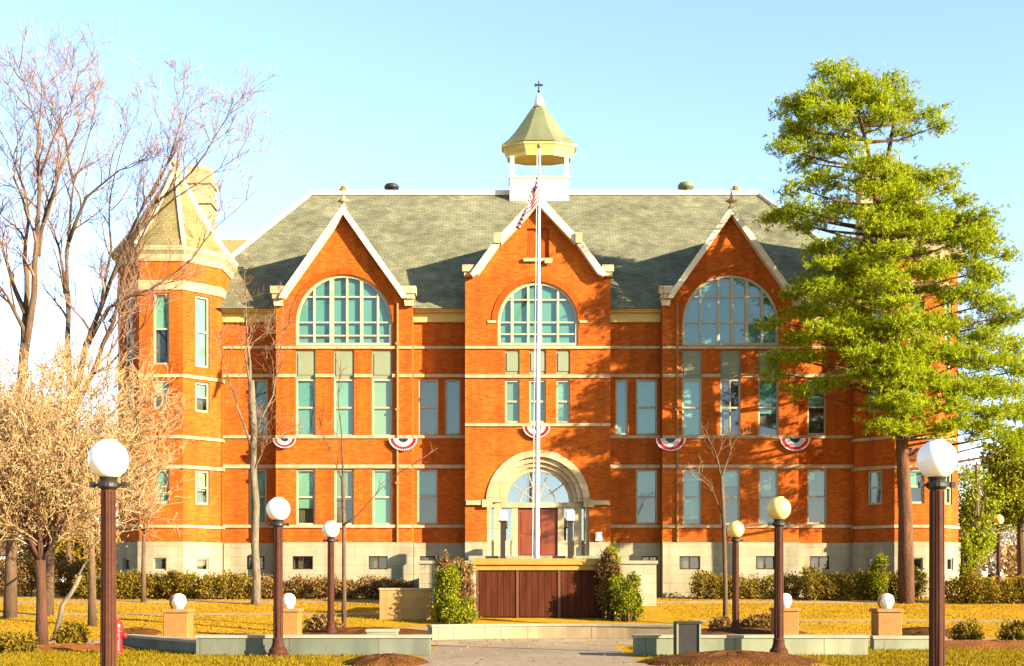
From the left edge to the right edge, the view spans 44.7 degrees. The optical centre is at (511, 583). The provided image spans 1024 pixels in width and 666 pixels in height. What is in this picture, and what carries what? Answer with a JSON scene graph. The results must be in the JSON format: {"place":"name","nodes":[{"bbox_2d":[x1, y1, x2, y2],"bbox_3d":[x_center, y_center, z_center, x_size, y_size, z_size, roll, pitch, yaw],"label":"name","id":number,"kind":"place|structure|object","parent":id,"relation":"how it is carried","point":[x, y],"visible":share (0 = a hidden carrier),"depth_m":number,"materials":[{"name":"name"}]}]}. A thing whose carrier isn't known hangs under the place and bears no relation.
{"place":"outdoors","nodes":[
{"label":"outdoors","id":0,"kind":"place"},
{"bbox_2d":[0,613,379,614],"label":"side path","id":1,"kind":"structure","parent":0,"point":[200,613],"depth_m":47.77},
{"bbox_2d":[0,601,1020,602],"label":"front path","id":2,"kind":"structure","parent":0,"point":[379,602],"depth_m":53.03,"materials":[{"name":"concrete"}]},
{"bbox_2d":[0,585,1023,665],"bbox_3d":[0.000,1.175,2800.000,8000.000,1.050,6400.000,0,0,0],"label":"ground","id":3,"kind":"structure","parent":0,"point":[656,614],"depth_m":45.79,"materials":[{"name":"plant"}]},
{"bbox_2d":[0,628,43,652],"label":"shrub","id":4,"kind":"object","parent":3,"relation":"on","point":[14,642],"visible":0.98,"depth_m":30.36,"materials":[{"name":"green plant"}]},
{"bbox_2d":[0,548,88,596],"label":"hedge","id":5,"kind":"object","parent":3,"relation":"on","point":[69,572],"visible":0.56,"depth_m":59.73,"materials":[{"name":"green plant"}]},
{"bbox_2d":[0,14,125,618],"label":"bare tree","id":6,"kind":"object","parent":3,"relation":"on","point":[27,305],"visible":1,"depth_m":45.87,"materials":[{"name":"brown plant"}]},
{"bbox_2d":[0,332,161,557],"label":"ornamental tree","id":7,"kind":"object","parent":3,"relation":"on","point":[63,351],"visible":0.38,"depth_m":39.15,"materials":[{"name":"grey plant"}]},
{"bbox_2d":[0,342,169,644],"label":"ornamental tree","id":8,"kind":"object","parent":3,"relation":"on","point":[47,475],"visible":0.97,"depth_m":33.77,"materials":[{"name":"brown plant"}]},
{"bbox_2d":[33,643,137,651],"bbox_3d":[-11.267,1.629,31.956,3.696,0.183,2.300,0,0,0],"label":"mulch bed","id":9,"kind":"object","parent":3,"relation":"on","point":[73,646],"visible":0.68,"depth_m":31.43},
{"bbox_2d":[49,620,92,643],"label":"shrub","id":10,"kind":"object","parent":9,"relation":"on","point":[74,632],"visible":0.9,"depth_m":32.34,"materials":[{"name":"green plant"}]},
{"bbox_2d":[51,514,122,640],"bbox_3d":[-12.409,-0.235,36.206,2.052,4.011,1.186,0,0,-12],"label":"slender tree","id":11,"kind":"object","parent":3,"relation":"on","point":[64,603],"visible":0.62,"depth_m":36.44,"materials":[{"name":"brown plant"}]},
{"bbox_2d":[62,524,117,582],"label":"leafy tree","id":12,"kind":"object","parent":3,"relation":"on","point":[77,553],"visible":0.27,"depth_m":116.76,"materials":[{"name":"green plant"}]},
{"bbox_2d":[14,322,190,626],"bbox_3d":[-14.558,-3.766,42.946,6.786,10.612,6.221,0,0,-20],"label":"ornamental tree","id":13,"kind":"object","parent":3,"relation":"on","point":[92,608],"visible":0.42,"depth_m":43.04,"materials":[{"name":"grey plant"}]},
{"bbox_2d":[88,439,128,665],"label":"globe lamp","id":14,"kind":"object","parent":3,"relation":"on","point":[108,461],"visible":1,"depth_m":17.21,"materials":[{"name":"brown metal"}]},
{"bbox_2d":[0,42,288,615],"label":"bare tree","id":15,"kind":"object","parent":3,"relation":"on","point":[64,276],"visible":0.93,"depth_m":46.55,"materials":[{"name":"brown plant"}]},
{"bbox_2d":[89,368,211,601],"bbox_3d":[-15.949,-4.124,53.159,6.180,9.970,4.057,0,0,0],"label":"bare shrub tree","id":16,"kind":"object","parent":3,"relation":"on","point":[143,578],"visible":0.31,"depth_m":53.13,"materials":[{"name":"grey plant"}]},
{"bbox_2d":[122,634,195,653],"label":"seat wall","id":17,"kind":"structure","parent":3,"relation":"on","point":[171,644],"depth_m":31.25,"materials":[{"name":"grey concrete"}]},
{"bbox_2d":[70,568,252,598],"bbox_3d":[-15.417,0.017,55.208,8.299,1.462,2.202,0,0,0],"label":"hedge","id":18,"kind":"object","parent":3,"relation":"on","point":[208,585],"visible":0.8,"depth_m":54.89,"materials":[{"name":"green plant"}]},
{"bbox_2d":[161,593,195,637],"bbox_3d":[-10.155,1.048,37.900,0.840,1.503,0.840,0,0,0],"label":"light pedestal","id":19,"kind":"object","parent":3,"relation":"on","point":[178,620],"visible":0.98,"depth_m":37.53,"materials":[{"name":"stone"}]},
{"bbox_2d":[206,254,307,604],"bbox_3d":[-10.568,-6.427,51.784,3.994,14.737,3.104,0,0,0],"label":"slender tree","id":20,"kind":"object","parent":3,"relation":"on","point":[256,583],"visible":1,"depth_m":51.87,"materials":[{"name":"brown plant"}]},
{"bbox_2d":[266,497,289,656],"bbox_3d":[-5.431,-0.098,28.900,0.550,3.795,0.550,0,0,0],"label":"globe lamp","id":21,"kind":"object","parent":3,"relation":"on","point":[278,510],"visible":0.98,"depth_m":28.80,"materials":[{"name":"brown metal"}]},
{"bbox_2d":[283,593,303,633],"bbox_3d":[-7.008,1.048,39.000,0.840,1.503,0.840,0,0,0],"label":"light pedestal","id":22,"kind":"object","parent":3,"relation":"on","point":[292,620],"visible":0.73,"depth_m":38.63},
{"bbox_2d":[195,634,431,655],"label":"seat wall","id":23,"kind":"structure","parent":3,"relation":"on","point":[333,644],"depth_m":29.30,"materials":[{"name":"grey concrete"}]},
{"bbox_2d":[250,573,414,598],"bbox_3d":[-7.944,0.114,55.401,7.431,1.260,2.042,0,0,0],"label":"hedge","id":24,"kind":"object","parent":3,"relation":"on","point":[298,587],"visible":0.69,"depth_m":55.14,"materials":[{"name":"green plant"}]},
{"bbox_2d":[302,627,427,633],"bbox_3d":[-4.699,1.574,40.788,4.795,0.292,2.266,0,0,0],"label":"mulch bed","id":25,"kind":"object","parent":3,"relation":"on","point":[355,630],"visible":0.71,"depth_m":40.50,"materials":[{"name":"brown soil"}]},
{"bbox_2d":[303,612,343,629],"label":"shrub","id":26,"kind":"object","parent":25,"relation":"on","point":[317,621],"visible":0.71,"depth_m":41.12,"materials":[{"name":"brown plant"}]},
{"bbox_2d":[322,521,338,633],"bbox_3d":[-5.867,-0.118,40.300,0.550,3.795,0.550,0,0,0],"label":"globe lamp","id":27,"kind":"object","parent":25,"relation":"on","point":[330,529],"visible":0.98,"depth_m":40.20,"materials":[{"name":"brown metal"}]},
{"bbox_2d":[311,347,436,627],"bbox_3d":[-4.728,-3.177,41.524,4.496,9.601,1.686,0,0,20],"label":"slender tree","id":28,"kind":"object","parent":3,"relation":"on","point":[344,611],"visible":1,"depth_m":41.75,"materials":[{"name":"brown plant"}]},
{"bbox_2d":[342,653,429,665],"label":"mulch bed","id":29,"kind":"object","parent":3,"relation":"on","point":[389,659],"visible":1,"depth_m":25.67,"materials":[{"name":"brown soil"}]},
{"bbox_2d":[379,588,432,619],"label":"seat wall","id":30,"kind":"structure","parent":3,"relation":"on","point":[405,603],"depth_m":45.40,"materials":[{"name":"stone"}]},
{"bbox_2d":[431,563,463,621],"bbox_3d":[-2.309,0.336,44.589,1.178,2.176,1.019,0,0,0],"label":"shrub","id":31,"kind":"object","parent":3,"relation":"on","point":[449,580],"visible":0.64,"depth_m":44.46,"materials":[{"name":"green plant"}]},
{"bbox_2d":[428,549,478,610],"bbox_3d":[-2.109,0.036,45.617,1.867,2.668,1.492,0,0,0],"label":"shrub","id":32,"kind":"object","parent":3,"relation":"on","point":[467,584],"visible":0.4,"depth_m":45.35,"materials":[{"name":"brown plant"}]},
{"bbox_2d":[437,594,481,623],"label":"shrub","id":33,"kind":"object","parent":3,"relation":"on","point":[454,610],"visible":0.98,"depth_m":43.63,"materials":[{"name":"green plant"}]},
{"bbox_2d":[0,644,1023,665],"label":"grass","id":34,"kind":"structure","parent":3,"relation":"on","point":[95,658],"depth_m":27.66,"materials":[{"name":"plant"}]},
{"bbox_2d":[419,645,648,665],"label":"walkway","id":35,"kind":"structure","parent":3,"relation":"on","point":[558,655],"depth_m":28.84,"materials":[{"name":"concrete"}]},
{"bbox_2d":[532,143,541,557],"bbox_3d":[0.958,-8.042,48.600,0.600,18.299,0.600,0,0,0],"label":"flagpole","id":36,"kind":"object","parent":3,"relation":"on","point":[537,497],"visible":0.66,"depth_m":48.55,"materials":[{"name":"metal"}]},
{"bbox_2d":[515,174,537,229],"bbox_3d":[0.568,-14.859,48.512,0.869,2.300,0.383,0,0,0],"label":"flag","id":37,"kind":"object","parent":36,"relation":"hanging from","point":[532,201],"visible":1,"depth_m":48.52,"materials":[{"name":"multicoloured fabric"}]},
{"bbox_2d":[111,81,963,606],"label":"college hall","id":38,"kind":"structure","parent":3,"relation":"on","point":[417,313],"depth_m":57.14,"materials":[{"name":"brick"}]},
{"bbox_2d":[154,293,168,363],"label":"window","id":39,"kind":"structure","parent":38,"relation":"in","point":[161,317],"depth_m":56.40,"materials":[{"name":"teal glass"}]},
{"bbox_2d":[195,295,208,367],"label":"window","id":40,"kind":"structure","parent":38,"relation":"in","point":[201,303],"depth_m":57.09,"materials":[{"name":"teal glass"}]},
{"bbox_2d":[195,382,208,412],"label":"window","id":41,"kind":"structure","parent":38,"relation":"in","point":[201,389],"depth_m":57.15,"materials":[{"name":"white glass"}]},
{"bbox_2d":[195,470,208,504],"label":"window","id":42,"kind":"structure","parent":38,"relation":"in","point":[201,477],"depth_m":57.13,"materials":[{"name":"white glass"}]},
{"bbox_2d":[249,469,265,523],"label":"window","id":43,"kind":"structure","parent":38,"relation":"in","point":[261,473],"depth_m":58.19,"materials":[{"name":"teal glass"}]},
{"bbox_2d":[252,379,267,434],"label":"window","id":44,"kind":"structure","parent":38,"relation":"in","point":[261,385],"depth_m":58.19,"materials":[{"name":"blue glass"}]},
{"bbox_2d":[296,379,314,434],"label":"window","id":45,"kind":"structure","parent":38,"relation":"in","point":[305,388],"depth_m":57.27,"materials":[{"name":"teal glass"}]},
{"bbox_2d":[296,469,314,524],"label":"window","id":46,"kind":"structure","parent":38,"relation":"in","point":[305,478],"depth_m":57.27,"materials":[{"name":"teal glass"}]},
{"bbox_2d":[290,268,395,344],"bbox_3d":[-7.706,-12.681,57.182,4.992,3.537,0.275,0,0,0],"label":"arched window","id":47,"kind":"structure","parent":38,"relation":"in","point":[347,309],"depth_m":57.31,"materials":[{"name":"clear glass"}]},
{"bbox_2d":[334,379,353,434],"bbox_3d":[-7.706,-8.067,57.210,0.940,2.636,0.120,0,0,0],"label":"window","id":48,"kind":"structure","parent":38,"relation":"in","point":[346,399],"depth_m":57.27,"materials":[{"name":"teal glass"}]},
{"bbox_2d":[334,469,353,524],"bbox_3d":[-7.706,-3.962,57.275,0.900,2.552,0.250,0,0,0],"label":"window","id":49,"kind":"structure","parent":38,"relation":"in","point":[348,473],"depth_m":57.27,"materials":[{"name":"teal glass"}]},
{"bbox_2d":[372,379,391,434],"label":"window","id":50,"kind":"structure","parent":38,"relation":"in","point":[381,388],"depth_m":57.27,"materials":[{"name":"teal glass"}]},
{"bbox_2d":[372,469,391,524],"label":"window","id":51,"kind":"structure","parent":38,"relation":"in","point":[382,502],"depth_m":57.27,"materials":[{"name":"teal glass"}]},
{"bbox_2d":[417,469,437,523],"bbox_3d":[-3.941,-4.043,58.195,0.955,2.559,0.250,0,0,0],"label":"window","id":52,"kind":"structure","parent":38,"relation":"in","point":[427,479],"depth_m":58.19,"materials":[{"name":"clear glass"}]},
{"bbox_2d":[419,379,437,434],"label":"window","id":53,"kind":"structure","parent":38,"relation":"in","point":[428,388],"depth_m":58.19,"materials":[{"name":"blue glass"}]},
{"bbox_2d":[445,379,459,434],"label":"window","id":54,"kind":"structure","parent":38,"relation":"in","point":[452,386],"depth_m":58.19,"materials":[{"name":"blue glass"}]},
{"bbox_2d":[505,380,519,422],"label":"window","id":55,"kind":"structure","parent":38,"relation":"in","point":[512,387],"depth_m":56.90,"materials":[{"name":"teal glass"}]},
{"bbox_2d":[518,509,534,555],"bbox_3d":[0.724,-2.318,57.175,0.881,2.235,0.090,0,0,0],"label":"door","id":56,"kind":"structure","parent":38,"relation":"in","point":[526,517],"depth_m":57.13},
{"bbox_2d":[529,380,545,422],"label":"window","id":57,"kind":"structure","parent":38,"relation":"in","point":[532,410],"depth_m":56.90,"materials":[{"name":"teal glass"}]},
{"bbox_2d":[492,276,583,344],"bbox_3d":[1.184,-12.431,56.803,4.229,3.182,0.275,0,0,0],"label":"arched window","id":58,"kind":"structure","parent":38,"relation":"in","point":[559,317],"depth_m":56.94,"materials":[{"name":"clear glass"}]},
{"bbox_2d":[540,509,556,555],"bbox_3d":[1.644,-2.318,57.175,0.881,2.235,0.090,0,0,0],"label":"door","id":59,"kind":"structure","parent":38,"relation":"in","point":[548,517],"depth_m":57.13,"materials":[{"name":"wood"}]},
{"bbox_2d":[556,380,569,422],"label":"window","id":60,"kind":"structure","parent":38,"relation":"in","point":[562,386],"depth_m":56.90,"materials":[{"name":"teal glass"}]},
{"bbox_2d":[566,510,574,557],"bbox_3d":[2.521,-2.015,53.900,0.380,2.264,0.380,0,0,0],"label":"entrance lantern","id":61,"kind":"object","parent":38,"relation":"on","point":[570,516],"visible":0.92,"depth_m":53.79,"materials":[{"name":"white metal"}]},
{"bbox_2d":[616,379,627,434],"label":"window","id":62,"kind":"structure","parent":38,"relation":"in","point":[621,384],"depth_m":58.19,"materials":[{"name":"blue glass"}]},
{"bbox_2d":[636,379,656,434],"bbox_3d":[6.278,-8.222,58.130,0.989,2.593,0.120,0,0,0],"label":"window","id":63,"kind":"structure","parent":38,"relation":"in","point":[646,389],"depth_m":58.19,"materials":[{"name":"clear glass"}]},
{"bbox_2d":[636,469,656,523],"bbox_3d":[6.278,-4.043,58.195,0.989,2.559,0.250,0,0,0],"label":"window","id":64,"kind":"structure","parent":38,"relation":"in","point":[646,479],"depth_m":58.19,"materials":[{"name":"clear glass"}]},
{"bbox_2d":[656,438,685,450],"bbox_3d":[7.257,-6.345,56.910,1.363,0.584,0.080,0,0,0],"label":"bunting fan","id":65,"kind":"object","parent":38,"relation":"attached to","point":[669,444],"visible":1,"depth_m":56.93},
{"bbox_2d":[682,379,701,434],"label":"window","id":66,"kind":"structure","parent":38,"relation":"in","point":[691,388],"depth_m":57.27,"materials":[{"name":"blue glass"}]},
{"bbox_2d":[683,469,700,524],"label":"window","id":67,"kind":"structure","parent":38,"relation":"in","point":[691,488],"depth_m":57.27,"materials":[{"name":"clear glass"}]},
{"bbox_2d":[720,379,739,434],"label":"window","id":68,"kind":"structure","parent":38,"relation":"in","point":[729,388],"depth_m":57.40,"materials":[{"name":"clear glass"}]},
{"bbox_2d":[721,469,739,524],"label":"window","id":69,"kind":"structure","parent":38,"relation":"in","point":[731,476],"depth_m":57.40,"materials":[{"name":"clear glass"}]},
{"bbox_2d":[679,268,784,344],"bbox_3d":[10.023,-12.681,57.182,4.992,3.537,0.275,0,0,0],"label":"arched window","id":70,"kind":"structure","parent":38,"relation":"in","point":[722,310],"depth_m":57.31,"materials":[{"name":"clear glass"}]},
{"bbox_2d":[758,379,777,434],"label":"window","id":71,"kind":"structure","parent":38,"relation":"in","point":[767,395],"depth_m":57.27,"materials":[{"name":"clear glass"}]},
{"bbox_2d":[759,469,777,524],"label":"window","id":72,"kind":"structure","parent":38,"relation":"in","point":[768,478],"depth_m":57.27,"materials":[{"name":"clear glass"}]},
{"bbox_2d":[780,438,809,450],"bbox_3d":[12.954,-6.345,56.910,1.363,0.584,0.080,0,0,0],"label":"bunting fan","id":73,"kind":"object","parent":38,"relation":"attached to","point":[794,444],"visible":1,"depth_m":56.93},
{"bbox_2d":[807,379,825,434],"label":"window","id":74,"kind":"structure","parent":38,"relation":"in","point":[816,406],"depth_m":58.19,"materials":[{"name":"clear glass"}]},
{"bbox_2d":[807,469,826,523],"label":"window","id":75,"kind":"structure","parent":38,"relation":"in","point":[816,478],"depth_m":58.19,"materials":[{"name":"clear glass"}]},
{"bbox_2d":[868,470,881,504],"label":"window","id":76,"kind":"structure","parent":38,"relation":"in","point":[874,477],"depth_m":57.12,"materials":[{"name":"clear glass"}]},
{"bbox_2d":[910,470,923,503],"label":"window","id":77,"kind":"structure","parent":38,"relation":"in","point":[916,476],"depth_m":56.40,"materials":[{"name":"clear glass"}]},
{"bbox_2d":[473,558,602,617],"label":"panelled plinth","id":78,"kind":"structure","parent":3,"relation":"on","point":[535,588],"depth_m":45.97,"materials":[{"name":"brown wood"}]},
{"bbox_2d":[594,546,622,619],"bbox_3d":[3.570,-0.011,45.617,1.156,2.742,1.066,0,0,13],"label":"shrub","id":79,"kind":"object","parent":3,"relation":"on","point":[608,565],"visible":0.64,"depth_m":45.43,"materials":[{"name":"green plant"}]},
{"bbox_2d":[606,567,643,621],"bbox_3d":[4.120,0.406,44.916,1.399,2.018,1.408,0,0,26],"label":"shrub","id":80,"kind":"object","parent":3,"relation":"on","point":[627,602],"visible":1,"depth_m":44.64,"materials":[{"name":"green plant"}]},
{"bbox_2d":[673,621,702,653],"bbox_3d":[4.024,1.285,28.473,0.590,0.830,0.615,0,0,0],"label":"litter bin","id":81,"kind":"object","parent":3,"relation":"on","point":[686,636],"visible":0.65,"depth_m":28.20,"materials":[{"name":"black metal"}]},
{"bbox_2d":[674,421,752,617],"bbox_3d":[7.045,-2.041,43.135,3.086,7.162,0.996,0,0,-24],"label":"slender tree","id":82,"kind":"object","parent":3,"relation":"on","point":[725,584],"visible":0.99,"depth_m":42.95,"materials":[{"name":"brown plant"}]},
{"bbox_2d":[636,650,826,665],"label":"mulch bed","id":83,"kind":"object","parent":3,"relation":"on","point":[731,658],"visible":0.99,"depth_m":25.80,"materials":[{"name":"brown soil"}]},
{"bbox_2d":[686,568,800,598],"bbox_3d":[10.378,0.018,55.135,5.281,1.459,1.924,0,0,0],"label":"hedge","id":84,"kind":"object","parent":3,"relation":"on","point":[713,586],"visible":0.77,"depth_m":54.94,"materials":[{"name":"green plant"}]},
{"bbox_2d":[632,634,869,655],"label":"seat wall","id":85,"kind":"structure","parent":3,"relation":"on","point":[796,644],"depth_m":29.30,"materials":[{"name":"concrete"}]},
{"bbox_2d":[701,627,806,633],"bbox_3d":[7.446,1.585,40.839,4.853,0.271,2.514,0,0,0],"label":"mulch bed","id":86,"kind":"object","parent":3,"relation":"on","point":[725,630],"visible":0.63,"depth_m":40.33,"materials":[{"name":"brown soil"}]},
{"bbox_2d":[727,521,743,632],"bbox_3d":[7.242,-0.118,40.300,0.550,3.795,0.550,0,0,0],"label":"globe lamp","id":87,"kind":"object","parent":86,"relation":"on","point":[735,530],"visible":0.98,"depth_m":40.21,"materials":[{"name":"brown metal"}]},
{"bbox_2d":[739,610,770,627],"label":"shrub","id":88,"kind":"object","parent":86,"relation":"on","point":[762,620],"visible":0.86,"depth_m":41.74,"materials":[{"name":"brown plant"}]},
{"bbox_2d":[767,497,790,653],"bbox_3d":[6.154,-0.098,28.700,0.550,3.795,0.550,0,0,0],"label":"globe lamp","id":89,"kind":"object","parent":3,"relation":"on","point":[778,510],"visible":0.97,"depth_m":28.61,"materials":[{"name":"brown metal"}]},
{"bbox_2d":[769,593,800,633],"bbox_3d":[8.677,1.048,39.600,0.840,1.503,0.840,0,0,0],"label":"light pedestal","id":90,"kind":"object","parent":3,"relation":"on","point":[791,620],"visible":0.48,"depth_m":39.23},
{"bbox_2d":[796,564,928,600],"bbox_3d":[15.396,-0.036,54.555,5.880,1.642,2.082,0,0,0],"label":"hedge","id":91,"kind":"object","parent":3,"relation":"on","point":[820,585],"visible":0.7,"depth_m":54.26,"materials":[{"name":"green plant"}]},
{"bbox_2d":[866,553,889,600],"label":"shrub","id":92,"kind":"object","parent":3,"relation":"on","point":[878,581],"visible":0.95,"depth_m":53.85,"materials":[{"name":"green plant"}]},
{"bbox_2d":[869,593,903,634],"bbox_3d":[11.554,1.048,38.400,0.840,1.503,0.840,0,0,0],"label":"light pedestal","id":93,"kind":"object","parent":3,"relation":"on","point":[886,619],"visible":0.98,"depth_m":38.03,"materials":[{"name":"stone"}]},
{"bbox_2d":[751,55,1023,603],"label":"pine tree","id":94,"kind":"object","parent":3,"relation":"on","point":[971,232],"visible":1,"depth_m":51.70,"materials":[{"name":"green plant"}]},
{"bbox_2d":[870,635,928,649],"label":"seat wall","id":95,"kind":"structure","parent":3,"relation":"on","point":[903,642],"depth_m":31.60,"materials":[{"name":"concrete"}]},
{"bbox_2d":[916,439,957,665],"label":"globe lamp","id":96,"kind":"object","parent":3,"relation":"on","point":[936,460],"visible":1,"depth_m":17.21,"materials":[{"name":"brown metal"}]},
{"bbox_2d":[948,617,985,639],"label":"shrub","id":97,"kind":"object","parent":3,"relation":"on","point":[968,630],"visible":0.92,"depth_m":35.23,"materials":[{"name":"green plant"}]},
{"bbox_2d":[958,535,976,602],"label":"shrub","id":98,"kind":"object","parent":3,"relation":"on","point":[965,564],"visible":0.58,"depth_m":52.91,"materials":[{"name":"green plant"}]},
{"bbox_2d":[958,462,1009,583],"bbox_3d":[23.960,-2.774,64.037,2.924,7.056,2.951,0,0,-36],"label":"leafy tree","id":99,"kind":"object","parent":3,"relation":"on","point":[977,529],"visible":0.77,"depth_m":63.67,"materials":[{"name":"green plant"}]},
{"bbox_2d":[945,568,1023,603],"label":"hedge","id":100,"kind":"object","parent":3,"relation":"on","point":[974,591],"visible":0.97,"depth_m":52.20,"materials":[{"name":"green plant"}]},
{"bbox_2d":[945,639,1023,649],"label":"mulch bed","id":101,"kind":"object","parent":3,"relation":"on","point":[994,643],"visible":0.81,"depth_m":32.50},
{"bbox_2d":[993,619,1023,640],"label":"shrub","id":102,"kind":"object","parent":101,"relation":"on","point":[1014,630],"visible":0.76,"depth_m":34.06,"materials":[{"name":"green plant"}]},
{"bbox_2d":[958,521,1016,577],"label":"leafy tree","id":103,"kind":"object","parent":3,"relation":"on","point":[1009,552],"visible":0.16,"depth_m":90.80,"materials":[{"name":"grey plant"}]},
{"bbox_2d":[958,446,1018,575],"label":"leafy tree","id":104,"kind":"object","parent":3,"relation":"on","point":[992,561],"visible":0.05,"depth_m":87.83,"materials":[{"name":"green plant"}]},
{"bbox_2d":[977,424,1023,575],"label":"leafy tree","id":105,"kind":"object","parent":3,"relation":"on","point":[1009,477],"visible":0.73,"depth_m":73.62,"materials":[{"name":"green plant"}]},
{"bbox_2d":[983,575,1023,591],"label":"grass bank","id":106,"kind":"structure","parent":3,"relation":"on","point":[1006,577],"depth_m":71.27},
{"bbox_2d":[993,514,1003,581],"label":"globe lamp","id":107,"kind":"object","parent":106,"relation":"on","point":[998,557],"visible":0.81,"depth_m":65.90,"materials":[{"name":"brown metal"}]},
{"bbox_2d":[0,0,1023,580],"label":"sky","id":108,"kind":"structure","parent":0,"point":[372,94],"materials":[{"name":"blue"}]},
{"bbox_2d":[408,628,702,644],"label":"plaza","id":109,"kind":"structure","parent":0,"point":[544,642],"depth_m":36.28,"materials":[{"name":"concrete"}]},
{"bbox_2d":[427,623,672,639],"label":"seat wall","id":110,"kind":"structure","parent":109,"relation":"on","point":[531,631],"depth_m":37.93,"materials":[{"name":"concrete"}]},
{"bbox_2d":[694,620,1023,621],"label":"side path","id":111,"kind":"structure","parent":0,"point":[870,620],"depth_m":45.02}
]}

